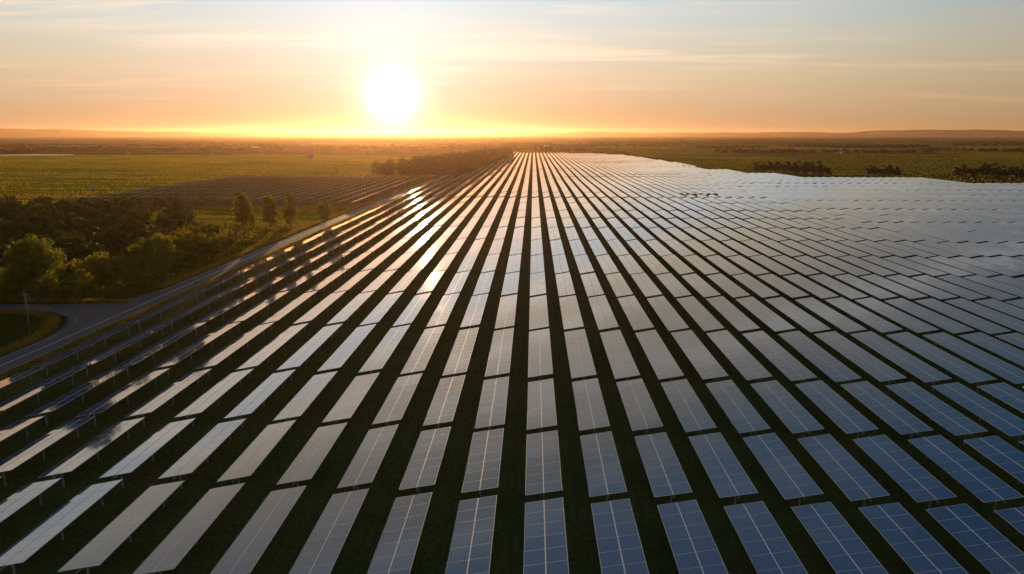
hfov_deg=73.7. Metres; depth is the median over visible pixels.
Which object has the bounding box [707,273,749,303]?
solar table
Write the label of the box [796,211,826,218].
solar table
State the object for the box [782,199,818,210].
solar table
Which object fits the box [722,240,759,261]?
solar table
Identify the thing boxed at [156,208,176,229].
wood tree
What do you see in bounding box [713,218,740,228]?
solar table
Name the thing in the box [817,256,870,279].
solar table
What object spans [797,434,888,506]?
solar table
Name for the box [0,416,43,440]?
solar table
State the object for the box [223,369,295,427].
solar table
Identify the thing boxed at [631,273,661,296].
solar table
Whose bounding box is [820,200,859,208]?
solar table
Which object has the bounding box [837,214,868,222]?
solar table
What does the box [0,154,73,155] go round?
water
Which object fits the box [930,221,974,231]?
solar table
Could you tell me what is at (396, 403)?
solar table
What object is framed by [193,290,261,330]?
solar table
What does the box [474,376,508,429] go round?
solar table
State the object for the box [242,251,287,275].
solar table
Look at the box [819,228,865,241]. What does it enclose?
solar table
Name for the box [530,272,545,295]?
solar table
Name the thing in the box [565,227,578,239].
solar table
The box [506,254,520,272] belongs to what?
solar table
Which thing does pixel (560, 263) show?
solar table
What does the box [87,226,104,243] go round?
wood tree
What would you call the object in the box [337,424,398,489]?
solar table
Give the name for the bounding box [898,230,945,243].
solar table
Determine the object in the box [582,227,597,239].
solar table
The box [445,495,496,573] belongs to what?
solar table
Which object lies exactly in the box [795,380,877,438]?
solar table
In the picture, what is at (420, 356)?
solar table
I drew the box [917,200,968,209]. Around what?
solar table
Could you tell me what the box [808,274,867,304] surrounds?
solar table
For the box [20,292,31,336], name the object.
utility pole
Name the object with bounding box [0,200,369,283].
pasture grass
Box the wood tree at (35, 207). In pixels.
[27,204,44,222]
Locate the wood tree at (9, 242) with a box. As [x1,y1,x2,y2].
[0,239,13,254]
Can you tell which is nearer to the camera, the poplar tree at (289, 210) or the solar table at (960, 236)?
the solar table at (960, 236)
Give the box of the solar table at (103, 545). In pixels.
[57,480,184,573]
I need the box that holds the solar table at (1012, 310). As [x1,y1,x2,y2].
[975,298,1023,319]
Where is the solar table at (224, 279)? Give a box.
[195,268,251,297]
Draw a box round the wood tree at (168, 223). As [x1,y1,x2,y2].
[155,214,179,236]
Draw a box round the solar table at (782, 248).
[760,240,803,259]
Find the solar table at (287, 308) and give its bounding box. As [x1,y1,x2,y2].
[260,290,318,330]
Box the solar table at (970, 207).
[928,200,982,209]
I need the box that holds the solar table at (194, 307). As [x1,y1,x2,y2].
[160,290,232,330]
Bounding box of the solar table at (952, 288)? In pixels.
[911,275,986,302]
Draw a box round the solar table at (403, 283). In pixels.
[389,270,420,299]
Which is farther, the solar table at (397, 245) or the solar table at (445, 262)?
the solar table at (397, 245)
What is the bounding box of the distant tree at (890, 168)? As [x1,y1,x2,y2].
[884,164,897,175]
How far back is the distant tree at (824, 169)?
718.58 m
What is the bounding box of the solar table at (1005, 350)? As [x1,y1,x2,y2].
[959,332,1023,366]
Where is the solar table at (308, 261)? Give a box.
[288,251,330,272]
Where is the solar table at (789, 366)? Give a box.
[742,331,816,382]
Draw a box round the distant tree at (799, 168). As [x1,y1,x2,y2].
[795,161,805,172]
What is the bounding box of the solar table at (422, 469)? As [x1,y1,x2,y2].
[399,427,450,493]
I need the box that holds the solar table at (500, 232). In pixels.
[494,226,507,239]
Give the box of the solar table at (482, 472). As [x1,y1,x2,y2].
[461,428,503,497]
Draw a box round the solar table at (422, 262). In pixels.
[409,252,435,276]
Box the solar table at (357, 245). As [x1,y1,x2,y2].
[342,237,372,253]
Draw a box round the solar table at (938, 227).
[913,221,956,231]
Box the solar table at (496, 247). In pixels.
[488,239,503,254]
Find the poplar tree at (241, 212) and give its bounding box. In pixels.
[231,192,251,227]
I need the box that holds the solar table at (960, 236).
[933,230,985,243]
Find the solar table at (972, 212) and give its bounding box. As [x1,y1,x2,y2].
[954,209,990,215]
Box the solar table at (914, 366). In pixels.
[850,331,951,390]
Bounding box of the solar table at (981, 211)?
[967,209,1004,215]
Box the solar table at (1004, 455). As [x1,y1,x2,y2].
[963,436,1023,484]
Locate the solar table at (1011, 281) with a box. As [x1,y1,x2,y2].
[990,275,1023,288]
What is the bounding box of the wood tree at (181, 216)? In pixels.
[171,208,187,232]
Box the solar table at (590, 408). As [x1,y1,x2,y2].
[572,378,609,433]
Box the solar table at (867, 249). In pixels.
[839,240,891,257]
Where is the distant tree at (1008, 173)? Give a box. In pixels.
[998,165,1014,177]
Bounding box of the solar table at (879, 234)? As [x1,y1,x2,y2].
[853,228,903,241]
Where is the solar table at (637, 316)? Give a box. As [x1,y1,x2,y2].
[617,296,653,331]
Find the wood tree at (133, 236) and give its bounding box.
[128,231,147,240]
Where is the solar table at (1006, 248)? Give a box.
[979,242,1023,256]
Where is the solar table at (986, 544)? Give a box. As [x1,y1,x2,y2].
[926,503,1023,573]
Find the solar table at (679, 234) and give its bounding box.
[666,227,691,244]
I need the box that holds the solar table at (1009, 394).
[977,382,1023,412]
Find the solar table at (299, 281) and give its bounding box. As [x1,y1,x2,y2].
[278,269,322,298]
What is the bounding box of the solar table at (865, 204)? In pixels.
[843,200,887,209]
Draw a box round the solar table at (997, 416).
[931,382,1023,445]
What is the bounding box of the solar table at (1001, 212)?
[982,209,1020,215]
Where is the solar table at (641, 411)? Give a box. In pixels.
[616,378,662,434]
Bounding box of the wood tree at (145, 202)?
[139,200,154,215]
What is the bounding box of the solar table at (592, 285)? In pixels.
[580,273,603,296]
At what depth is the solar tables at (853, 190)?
475.37 m
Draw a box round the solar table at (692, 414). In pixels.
[661,379,716,434]
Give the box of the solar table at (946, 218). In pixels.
[926,214,964,222]
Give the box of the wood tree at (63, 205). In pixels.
[53,199,69,212]
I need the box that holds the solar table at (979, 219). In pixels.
[957,215,998,222]
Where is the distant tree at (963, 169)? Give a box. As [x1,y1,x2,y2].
[959,164,973,175]
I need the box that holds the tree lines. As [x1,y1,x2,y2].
[0,137,1023,152]
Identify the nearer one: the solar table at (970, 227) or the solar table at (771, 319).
the solar table at (771, 319)
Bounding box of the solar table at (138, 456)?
[98,418,195,488]
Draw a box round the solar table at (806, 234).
[784,228,826,240]
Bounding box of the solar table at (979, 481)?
[908,435,1023,513]
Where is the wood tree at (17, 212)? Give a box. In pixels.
[3,207,25,220]
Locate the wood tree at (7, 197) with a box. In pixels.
[0,196,12,205]
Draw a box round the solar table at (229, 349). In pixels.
[193,322,274,377]
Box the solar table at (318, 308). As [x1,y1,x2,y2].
[293,291,345,331]
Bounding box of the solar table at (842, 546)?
[791,502,887,573]
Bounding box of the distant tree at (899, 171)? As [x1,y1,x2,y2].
[894,167,903,174]
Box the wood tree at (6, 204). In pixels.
[0,200,15,209]
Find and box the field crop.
[596,146,1023,182]
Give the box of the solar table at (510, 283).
[501,272,519,294]
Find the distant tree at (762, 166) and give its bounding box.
[760,163,767,170]
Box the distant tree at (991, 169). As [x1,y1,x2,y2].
[984,162,997,176]
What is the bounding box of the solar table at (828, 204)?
[808,200,845,208]
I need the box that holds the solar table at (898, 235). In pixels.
[870,228,923,241]
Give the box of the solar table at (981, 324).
[915,298,1010,338]
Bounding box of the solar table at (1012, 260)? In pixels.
[991,256,1023,266]
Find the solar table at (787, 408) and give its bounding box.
[750,380,823,437]
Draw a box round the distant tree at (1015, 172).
[1007,167,1018,177]
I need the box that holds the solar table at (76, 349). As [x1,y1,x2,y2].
[31,321,139,375]
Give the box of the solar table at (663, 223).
[652,218,673,229]
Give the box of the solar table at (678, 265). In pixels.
[662,254,693,273]
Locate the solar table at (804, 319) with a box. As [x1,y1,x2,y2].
[766,297,830,339]
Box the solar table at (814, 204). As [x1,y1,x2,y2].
[794,199,832,208]
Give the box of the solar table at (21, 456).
[0,416,94,486]
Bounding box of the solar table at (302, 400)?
[272,371,337,429]
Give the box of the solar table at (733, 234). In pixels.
[717,227,749,244]
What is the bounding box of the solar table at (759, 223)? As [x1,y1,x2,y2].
[744,218,774,230]
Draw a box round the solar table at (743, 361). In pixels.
[706,330,771,382]
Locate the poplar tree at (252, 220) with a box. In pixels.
[248,211,255,227]
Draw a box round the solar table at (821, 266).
[794,256,844,279]
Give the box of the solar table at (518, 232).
[512,227,523,239]
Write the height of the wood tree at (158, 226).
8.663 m
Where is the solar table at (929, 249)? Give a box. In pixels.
[896,241,957,257]
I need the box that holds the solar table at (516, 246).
[509,238,522,254]
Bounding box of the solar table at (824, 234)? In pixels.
[801,228,845,240]
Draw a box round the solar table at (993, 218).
[971,214,1013,222]
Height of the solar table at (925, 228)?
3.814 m
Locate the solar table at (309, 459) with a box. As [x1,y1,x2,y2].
[276,422,347,486]
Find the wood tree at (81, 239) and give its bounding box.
[66,234,87,257]
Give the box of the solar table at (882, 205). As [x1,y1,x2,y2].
[857,200,900,209]
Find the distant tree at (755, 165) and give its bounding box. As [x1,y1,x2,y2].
[753,161,761,170]
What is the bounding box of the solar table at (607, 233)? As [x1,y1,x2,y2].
[599,227,616,240]
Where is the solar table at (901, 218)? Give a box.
[882,214,916,222]
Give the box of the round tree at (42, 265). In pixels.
[0,233,68,302]
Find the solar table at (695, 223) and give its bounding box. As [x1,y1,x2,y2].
[683,218,707,231]
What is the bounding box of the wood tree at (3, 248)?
[0,242,8,266]
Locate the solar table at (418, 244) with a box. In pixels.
[404,237,429,257]
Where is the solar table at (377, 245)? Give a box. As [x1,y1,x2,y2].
[363,237,391,252]
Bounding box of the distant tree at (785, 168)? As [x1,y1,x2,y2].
[780,161,790,172]
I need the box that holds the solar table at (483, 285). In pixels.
[473,271,494,294]
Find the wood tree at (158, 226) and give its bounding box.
[149,222,164,235]
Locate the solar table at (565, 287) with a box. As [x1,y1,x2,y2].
[555,272,574,296]
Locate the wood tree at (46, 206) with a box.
[36,203,49,210]
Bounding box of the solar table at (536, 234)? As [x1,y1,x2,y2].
[531,227,541,239]
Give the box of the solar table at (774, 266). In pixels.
[750,255,794,280]
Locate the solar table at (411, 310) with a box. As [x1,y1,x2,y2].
[393,293,430,325]
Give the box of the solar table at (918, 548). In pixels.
[859,503,967,573]
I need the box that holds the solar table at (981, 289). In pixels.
[937,275,1016,302]
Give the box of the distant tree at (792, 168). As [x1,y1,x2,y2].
[787,162,797,173]
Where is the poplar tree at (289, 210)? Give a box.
[282,194,298,224]
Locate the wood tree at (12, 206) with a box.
[9,200,25,208]
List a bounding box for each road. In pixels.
[0,175,450,372]
[0,287,168,336]
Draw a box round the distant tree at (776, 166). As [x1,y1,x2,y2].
[773,161,782,171]
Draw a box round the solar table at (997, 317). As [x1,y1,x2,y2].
[945,298,1023,332]
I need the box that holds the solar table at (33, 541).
[0,479,122,573]
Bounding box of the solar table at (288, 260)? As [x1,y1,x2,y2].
[266,251,308,275]
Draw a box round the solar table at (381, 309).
[360,292,402,332]
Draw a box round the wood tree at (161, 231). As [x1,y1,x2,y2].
[157,227,167,243]
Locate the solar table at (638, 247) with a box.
[626,239,650,255]
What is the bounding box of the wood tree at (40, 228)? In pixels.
[32,225,52,239]
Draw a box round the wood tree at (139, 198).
[131,196,144,204]
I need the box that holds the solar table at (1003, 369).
[922,332,1023,391]
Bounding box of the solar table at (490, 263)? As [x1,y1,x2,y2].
[481,253,499,272]
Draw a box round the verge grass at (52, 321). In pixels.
[0,204,380,380]
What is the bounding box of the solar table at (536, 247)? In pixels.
[531,239,542,255]
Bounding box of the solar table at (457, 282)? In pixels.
[444,271,469,294]
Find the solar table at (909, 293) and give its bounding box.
[860,274,926,303]
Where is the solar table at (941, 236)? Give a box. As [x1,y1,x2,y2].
[916,230,966,242]
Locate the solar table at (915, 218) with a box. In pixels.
[897,214,933,222]
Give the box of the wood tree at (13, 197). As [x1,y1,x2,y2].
[4,195,17,202]
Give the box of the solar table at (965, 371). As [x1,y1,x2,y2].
[886,332,995,391]
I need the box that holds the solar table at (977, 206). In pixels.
[940,200,996,209]
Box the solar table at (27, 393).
[0,367,85,410]
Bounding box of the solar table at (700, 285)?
[682,273,720,297]
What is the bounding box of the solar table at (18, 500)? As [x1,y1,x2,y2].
[0,478,61,522]
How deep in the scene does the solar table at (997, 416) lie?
102.05 m
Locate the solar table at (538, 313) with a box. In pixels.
[529,295,548,329]
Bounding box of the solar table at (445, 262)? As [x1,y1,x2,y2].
[433,253,456,271]
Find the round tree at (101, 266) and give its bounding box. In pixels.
[68,250,127,291]
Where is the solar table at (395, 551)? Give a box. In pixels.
[367,492,432,573]
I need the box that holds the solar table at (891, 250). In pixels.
[857,240,913,257]
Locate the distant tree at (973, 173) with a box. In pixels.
[969,168,977,175]
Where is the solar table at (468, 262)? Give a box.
[457,253,477,271]
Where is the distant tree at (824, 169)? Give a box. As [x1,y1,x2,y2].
[816,163,829,174]
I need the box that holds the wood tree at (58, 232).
[47,230,66,246]
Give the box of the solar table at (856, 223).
[836,218,875,228]
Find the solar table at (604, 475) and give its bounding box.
[580,431,626,501]
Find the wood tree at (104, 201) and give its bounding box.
[100,198,112,205]
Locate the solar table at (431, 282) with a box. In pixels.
[416,270,444,293]
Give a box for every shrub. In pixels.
[75,282,94,296]
[171,236,199,260]
[181,233,214,258]
[187,221,205,232]
[200,223,214,233]
[203,232,226,253]
[214,222,225,233]
[218,235,235,248]
[232,224,241,230]
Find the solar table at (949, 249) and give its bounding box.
[915,240,979,257]
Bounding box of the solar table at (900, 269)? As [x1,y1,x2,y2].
[861,256,922,278]
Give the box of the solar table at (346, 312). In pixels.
[327,291,374,331]
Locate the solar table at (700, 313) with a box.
[677,296,723,331]
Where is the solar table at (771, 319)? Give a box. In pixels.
[735,296,795,339]
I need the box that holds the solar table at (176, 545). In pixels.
[133,483,244,573]
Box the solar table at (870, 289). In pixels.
[834,274,896,303]
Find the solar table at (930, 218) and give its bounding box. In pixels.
[910,214,949,222]
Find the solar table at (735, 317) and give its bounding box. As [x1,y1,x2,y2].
[706,296,759,332]
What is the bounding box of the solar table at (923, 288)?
[886,275,957,303]
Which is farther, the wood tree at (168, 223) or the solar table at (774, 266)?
the wood tree at (168, 223)
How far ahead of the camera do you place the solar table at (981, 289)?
182.50 m
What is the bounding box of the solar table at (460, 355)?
[442,327,478,375]
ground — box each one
[0,136,1023,379]
[0,153,1023,573]
[52,177,433,206]
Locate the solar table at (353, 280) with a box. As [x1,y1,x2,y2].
[333,269,372,298]
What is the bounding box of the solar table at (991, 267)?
[949,256,1023,277]
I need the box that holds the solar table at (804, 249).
[780,240,825,256]
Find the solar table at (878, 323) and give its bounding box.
[825,297,902,339]
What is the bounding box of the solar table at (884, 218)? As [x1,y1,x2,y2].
[866,214,900,222]
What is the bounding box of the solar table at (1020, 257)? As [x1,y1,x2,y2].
[1013,256,1023,260]
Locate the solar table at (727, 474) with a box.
[689,432,757,504]
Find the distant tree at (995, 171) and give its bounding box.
[991,166,1004,177]
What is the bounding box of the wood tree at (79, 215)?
[75,212,87,228]
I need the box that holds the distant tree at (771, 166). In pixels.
[766,161,774,170]
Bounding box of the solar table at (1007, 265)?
[972,256,1023,276]
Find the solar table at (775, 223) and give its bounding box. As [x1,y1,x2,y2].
[759,218,791,230]
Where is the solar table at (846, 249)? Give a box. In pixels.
[819,240,869,256]
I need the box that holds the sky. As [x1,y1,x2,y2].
[0,0,1023,133]
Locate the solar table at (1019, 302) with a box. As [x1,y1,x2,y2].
[1005,299,1023,307]
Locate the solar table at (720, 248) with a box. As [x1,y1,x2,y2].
[702,240,738,260]
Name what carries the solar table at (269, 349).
on the array ground at (362, 535)
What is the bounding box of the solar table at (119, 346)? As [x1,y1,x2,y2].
[72,322,172,376]
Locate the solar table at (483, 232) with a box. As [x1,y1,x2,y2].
[476,226,490,238]
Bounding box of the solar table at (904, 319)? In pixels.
[855,297,938,339]
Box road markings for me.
[0,176,444,373]
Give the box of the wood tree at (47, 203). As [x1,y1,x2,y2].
[41,201,52,208]
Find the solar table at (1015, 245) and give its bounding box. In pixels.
[998,242,1023,249]
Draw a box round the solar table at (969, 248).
[940,241,999,257]
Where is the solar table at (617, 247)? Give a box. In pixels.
[607,239,628,255]
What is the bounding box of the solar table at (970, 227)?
[946,222,992,231]
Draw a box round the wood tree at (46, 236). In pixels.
[39,233,53,243]
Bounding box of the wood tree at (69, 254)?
[50,248,78,271]
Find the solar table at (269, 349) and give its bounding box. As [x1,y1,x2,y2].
[235,323,307,378]
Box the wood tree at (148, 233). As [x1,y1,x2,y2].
[134,225,158,245]
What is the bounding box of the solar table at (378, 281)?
[361,270,395,292]
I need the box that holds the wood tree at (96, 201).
[93,198,108,206]
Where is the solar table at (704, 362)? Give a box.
[671,330,728,381]
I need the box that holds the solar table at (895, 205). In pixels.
[868,200,914,209]
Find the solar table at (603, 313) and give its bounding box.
[588,295,618,330]
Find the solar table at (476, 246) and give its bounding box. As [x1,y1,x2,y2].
[467,238,484,254]
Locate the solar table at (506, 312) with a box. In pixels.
[494,294,516,328]
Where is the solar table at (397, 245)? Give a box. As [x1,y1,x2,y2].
[383,237,410,256]
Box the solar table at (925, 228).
[896,222,938,231]
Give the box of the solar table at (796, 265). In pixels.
[771,255,820,278]
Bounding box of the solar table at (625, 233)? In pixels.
[615,227,635,240]
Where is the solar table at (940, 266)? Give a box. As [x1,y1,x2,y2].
[905,256,972,276]
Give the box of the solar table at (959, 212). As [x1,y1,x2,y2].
[941,209,975,215]
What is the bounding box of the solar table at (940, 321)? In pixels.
[885,298,973,339]
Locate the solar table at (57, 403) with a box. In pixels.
[27,367,127,425]
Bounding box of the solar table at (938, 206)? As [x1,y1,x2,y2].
[905,200,955,209]
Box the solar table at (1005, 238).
[970,230,1023,242]
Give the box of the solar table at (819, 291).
[783,274,837,304]
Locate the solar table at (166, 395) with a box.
[124,369,210,426]
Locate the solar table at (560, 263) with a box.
[552,254,568,273]
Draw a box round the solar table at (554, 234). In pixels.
[548,227,559,239]
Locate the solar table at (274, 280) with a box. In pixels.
[250,269,298,297]
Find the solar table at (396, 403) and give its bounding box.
[372,373,421,425]
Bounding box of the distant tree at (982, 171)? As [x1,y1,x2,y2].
[975,163,990,176]
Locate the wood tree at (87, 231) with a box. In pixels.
[79,229,96,240]
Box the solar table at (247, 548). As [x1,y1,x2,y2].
[210,485,306,573]
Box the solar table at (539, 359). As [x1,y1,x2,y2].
[528,328,552,379]
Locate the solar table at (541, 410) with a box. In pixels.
[527,378,556,431]
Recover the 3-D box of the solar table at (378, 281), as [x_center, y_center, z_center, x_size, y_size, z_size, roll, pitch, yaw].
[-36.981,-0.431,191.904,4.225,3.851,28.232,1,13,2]
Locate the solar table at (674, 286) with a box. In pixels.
[656,273,691,296]
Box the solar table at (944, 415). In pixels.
[886,382,986,445]
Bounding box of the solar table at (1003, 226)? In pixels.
[978,222,1023,231]
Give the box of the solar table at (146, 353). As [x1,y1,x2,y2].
[112,321,207,376]
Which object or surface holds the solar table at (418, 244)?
on the array ground at (362, 535)
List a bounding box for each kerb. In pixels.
[0,309,67,357]
[4,252,271,372]
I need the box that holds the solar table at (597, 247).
[588,239,607,255]
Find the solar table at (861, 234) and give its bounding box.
[836,228,884,240]
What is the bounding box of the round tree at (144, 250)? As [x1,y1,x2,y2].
[126,232,175,276]
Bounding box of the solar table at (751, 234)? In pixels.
[734,228,769,244]
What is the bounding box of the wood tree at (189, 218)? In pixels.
[178,211,194,228]
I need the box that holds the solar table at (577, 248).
[569,239,585,255]
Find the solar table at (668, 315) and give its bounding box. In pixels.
[647,296,688,331]
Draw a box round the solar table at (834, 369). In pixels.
[778,330,860,389]
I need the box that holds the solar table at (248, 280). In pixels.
[223,269,273,297]
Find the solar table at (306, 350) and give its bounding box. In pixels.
[277,323,342,378]
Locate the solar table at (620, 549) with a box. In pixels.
[591,498,648,573]
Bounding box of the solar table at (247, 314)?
[226,290,290,330]
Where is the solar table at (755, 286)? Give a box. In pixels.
[732,273,778,304]
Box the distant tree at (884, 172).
[880,165,888,174]
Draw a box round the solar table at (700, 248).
[683,239,715,256]
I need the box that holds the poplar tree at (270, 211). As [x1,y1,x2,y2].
[260,195,278,225]
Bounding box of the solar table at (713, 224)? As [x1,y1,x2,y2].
[698,218,724,229]
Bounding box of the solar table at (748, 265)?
[727,255,769,280]
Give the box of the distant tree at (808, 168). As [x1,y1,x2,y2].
[802,162,814,173]
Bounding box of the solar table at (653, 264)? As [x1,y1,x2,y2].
[639,254,668,273]
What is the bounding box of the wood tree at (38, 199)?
[33,196,53,206]
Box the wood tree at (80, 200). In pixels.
[75,197,89,208]
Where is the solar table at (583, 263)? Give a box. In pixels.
[574,254,593,273]
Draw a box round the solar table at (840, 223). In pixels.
[821,218,858,228]
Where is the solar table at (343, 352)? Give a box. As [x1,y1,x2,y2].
[317,324,375,379]
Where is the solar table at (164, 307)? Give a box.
[127,290,204,329]
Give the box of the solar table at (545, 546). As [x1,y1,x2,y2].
[523,497,568,573]
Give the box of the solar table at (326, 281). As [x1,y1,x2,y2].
[306,269,347,298]
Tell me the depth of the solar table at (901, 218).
330.85 m
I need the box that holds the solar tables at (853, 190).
[52,152,1023,387]
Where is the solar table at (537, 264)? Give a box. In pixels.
[530,254,544,273]
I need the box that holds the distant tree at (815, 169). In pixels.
[809,161,822,172]
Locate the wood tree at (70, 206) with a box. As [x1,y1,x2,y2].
[65,200,74,212]
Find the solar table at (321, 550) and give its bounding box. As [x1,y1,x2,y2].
[289,489,368,573]
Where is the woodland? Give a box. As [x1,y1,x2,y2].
[370,146,513,175]
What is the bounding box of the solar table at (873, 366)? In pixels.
[814,331,906,390]
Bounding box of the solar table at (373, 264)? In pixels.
[361,251,393,276]
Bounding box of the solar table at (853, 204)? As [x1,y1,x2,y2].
[832,200,872,209]
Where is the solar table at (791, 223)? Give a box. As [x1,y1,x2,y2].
[775,218,808,230]
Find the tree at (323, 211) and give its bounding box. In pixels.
[315,200,333,219]
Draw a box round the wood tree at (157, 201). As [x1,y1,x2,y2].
[150,195,166,212]
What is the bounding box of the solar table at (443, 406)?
[423,375,465,428]
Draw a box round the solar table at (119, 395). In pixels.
[76,368,169,425]
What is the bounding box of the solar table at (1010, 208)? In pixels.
[965,201,1023,209]
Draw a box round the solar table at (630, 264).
[618,254,643,273]
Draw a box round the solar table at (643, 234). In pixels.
[632,227,654,240]
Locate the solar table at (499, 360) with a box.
[485,328,513,377]
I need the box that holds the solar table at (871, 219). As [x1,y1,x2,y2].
[851,214,884,222]
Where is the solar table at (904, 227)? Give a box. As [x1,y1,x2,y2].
[881,222,921,231]
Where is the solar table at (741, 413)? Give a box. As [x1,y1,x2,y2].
[706,380,769,435]
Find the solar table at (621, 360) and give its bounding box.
[600,329,639,380]
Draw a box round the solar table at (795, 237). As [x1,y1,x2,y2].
[768,227,806,240]
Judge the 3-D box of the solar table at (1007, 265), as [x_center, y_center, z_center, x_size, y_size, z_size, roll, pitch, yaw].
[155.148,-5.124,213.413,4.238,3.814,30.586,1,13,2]
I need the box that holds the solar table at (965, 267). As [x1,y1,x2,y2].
[928,256,997,277]
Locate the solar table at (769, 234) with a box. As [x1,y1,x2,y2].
[750,227,787,243]
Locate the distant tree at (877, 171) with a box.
[872,166,882,175]
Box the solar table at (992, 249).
[959,242,1021,257]
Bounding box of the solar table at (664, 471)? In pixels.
[634,432,691,502]
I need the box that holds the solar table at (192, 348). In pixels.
[153,322,239,377]
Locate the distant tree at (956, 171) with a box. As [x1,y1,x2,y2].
[952,166,960,175]
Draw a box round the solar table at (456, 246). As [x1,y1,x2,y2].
[446,238,465,253]
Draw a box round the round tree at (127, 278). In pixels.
[111,254,141,285]
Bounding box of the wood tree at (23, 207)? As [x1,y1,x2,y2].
[17,201,32,214]
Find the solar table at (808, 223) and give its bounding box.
[790,218,825,228]
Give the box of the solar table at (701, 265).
[684,255,718,279]
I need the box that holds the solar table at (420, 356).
[400,326,444,374]
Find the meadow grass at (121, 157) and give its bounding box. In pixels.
[0,155,440,222]
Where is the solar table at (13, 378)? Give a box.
[0,367,43,387]
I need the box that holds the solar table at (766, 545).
[724,501,807,573]
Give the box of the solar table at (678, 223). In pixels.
[667,218,690,231]
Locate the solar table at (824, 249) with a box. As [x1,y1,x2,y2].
[800,240,846,256]
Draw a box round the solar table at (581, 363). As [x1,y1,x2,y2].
[564,329,596,379]
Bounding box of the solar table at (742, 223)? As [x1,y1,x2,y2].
[729,218,757,231]
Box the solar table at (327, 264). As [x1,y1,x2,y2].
[313,252,350,275]
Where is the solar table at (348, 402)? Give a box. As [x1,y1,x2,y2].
[322,372,379,423]
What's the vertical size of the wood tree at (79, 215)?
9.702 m
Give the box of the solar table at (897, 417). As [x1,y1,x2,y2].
[841,381,932,444]
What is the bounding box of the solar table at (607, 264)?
[596,254,618,273]
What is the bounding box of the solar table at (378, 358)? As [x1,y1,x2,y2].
[358,325,409,373]
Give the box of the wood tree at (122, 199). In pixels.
[113,196,129,208]
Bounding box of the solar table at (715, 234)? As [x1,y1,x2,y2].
[700,227,730,244]
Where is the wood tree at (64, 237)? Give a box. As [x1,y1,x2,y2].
[53,236,76,256]
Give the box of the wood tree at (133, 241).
[127,238,143,252]
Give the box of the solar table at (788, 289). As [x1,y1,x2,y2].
[758,274,807,303]
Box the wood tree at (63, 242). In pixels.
[51,237,75,259]
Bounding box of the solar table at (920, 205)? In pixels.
[892,200,942,209]
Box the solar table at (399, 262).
[385,252,414,276]
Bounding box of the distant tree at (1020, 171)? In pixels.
[1014,165,1023,178]
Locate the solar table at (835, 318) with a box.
[795,297,866,339]
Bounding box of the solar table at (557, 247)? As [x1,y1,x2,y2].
[550,239,564,255]
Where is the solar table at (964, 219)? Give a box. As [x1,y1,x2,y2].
[942,215,980,222]
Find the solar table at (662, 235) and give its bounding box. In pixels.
[649,227,672,240]
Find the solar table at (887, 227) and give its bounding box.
[865,221,903,231]
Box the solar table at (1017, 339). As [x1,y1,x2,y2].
[996,333,1023,347]
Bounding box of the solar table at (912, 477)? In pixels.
[852,434,956,512]
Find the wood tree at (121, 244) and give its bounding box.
[112,233,130,251]
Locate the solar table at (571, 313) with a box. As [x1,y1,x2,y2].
[559,295,583,329]
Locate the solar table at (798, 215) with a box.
[782,210,811,220]
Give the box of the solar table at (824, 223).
[806,218,841,228]
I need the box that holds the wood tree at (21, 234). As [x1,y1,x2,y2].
[9,231,27,237]
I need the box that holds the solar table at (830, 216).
[810,211,841,218]
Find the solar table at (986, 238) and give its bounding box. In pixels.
[951,230,1004,242]
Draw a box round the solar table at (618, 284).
[606,273,632,296]
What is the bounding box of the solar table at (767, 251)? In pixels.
[741,240,781,260]
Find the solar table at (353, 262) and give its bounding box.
[337,252,371,275]
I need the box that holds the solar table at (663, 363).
[635,330,683,380]
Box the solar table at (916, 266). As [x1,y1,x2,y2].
[883,256,947,276]
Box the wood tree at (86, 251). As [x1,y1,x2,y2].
[76,240,103,271]
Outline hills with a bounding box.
[0,129,1023,136]
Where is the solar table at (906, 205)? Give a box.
[880,200,928,209]
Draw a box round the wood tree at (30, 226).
[17,220,36,237]
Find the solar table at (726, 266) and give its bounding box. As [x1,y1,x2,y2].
[706,255,744,280]
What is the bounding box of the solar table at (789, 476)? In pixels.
[743,433,823,505]
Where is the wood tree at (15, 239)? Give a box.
[5,237,25,243]
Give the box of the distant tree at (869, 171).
[865,164,874,175]
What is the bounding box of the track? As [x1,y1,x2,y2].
[153,218,294,224]
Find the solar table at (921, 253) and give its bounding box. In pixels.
[877,240,936,257]
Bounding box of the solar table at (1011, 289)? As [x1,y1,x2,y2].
[963,275,1023,298]
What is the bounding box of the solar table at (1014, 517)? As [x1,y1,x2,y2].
[995,507,1023,534]
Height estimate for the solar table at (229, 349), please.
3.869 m
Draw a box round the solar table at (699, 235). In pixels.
[683,227,711,244]
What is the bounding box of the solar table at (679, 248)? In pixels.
[664,239,693,260]
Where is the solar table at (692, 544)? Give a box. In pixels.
[657,500,727,573]
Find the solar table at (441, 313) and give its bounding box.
[426,293,458,326]
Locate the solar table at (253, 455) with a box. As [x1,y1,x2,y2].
[217,420,295,491]
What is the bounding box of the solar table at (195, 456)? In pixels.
[158,418,246,489]
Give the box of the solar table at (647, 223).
[637,218,657,228]
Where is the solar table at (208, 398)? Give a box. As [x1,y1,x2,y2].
[174,369,252,427]
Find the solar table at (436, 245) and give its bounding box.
[425,237,447,258]
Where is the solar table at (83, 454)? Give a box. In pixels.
[38,417,144,487]
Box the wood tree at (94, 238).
[88,232,107,251]
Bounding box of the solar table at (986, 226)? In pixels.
[962,222,1010,231]
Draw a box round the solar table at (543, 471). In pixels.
[525,430,561,499]
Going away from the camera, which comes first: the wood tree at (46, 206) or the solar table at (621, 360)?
the solar table at (621, 360)
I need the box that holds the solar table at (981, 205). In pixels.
[952,200,1008,209]
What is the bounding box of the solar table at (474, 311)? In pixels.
[460,293,488,327]
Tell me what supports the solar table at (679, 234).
on the array ground at (362, 535)
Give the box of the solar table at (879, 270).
[838,255,896,278]
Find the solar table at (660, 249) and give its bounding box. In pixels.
[645,240,671,256]

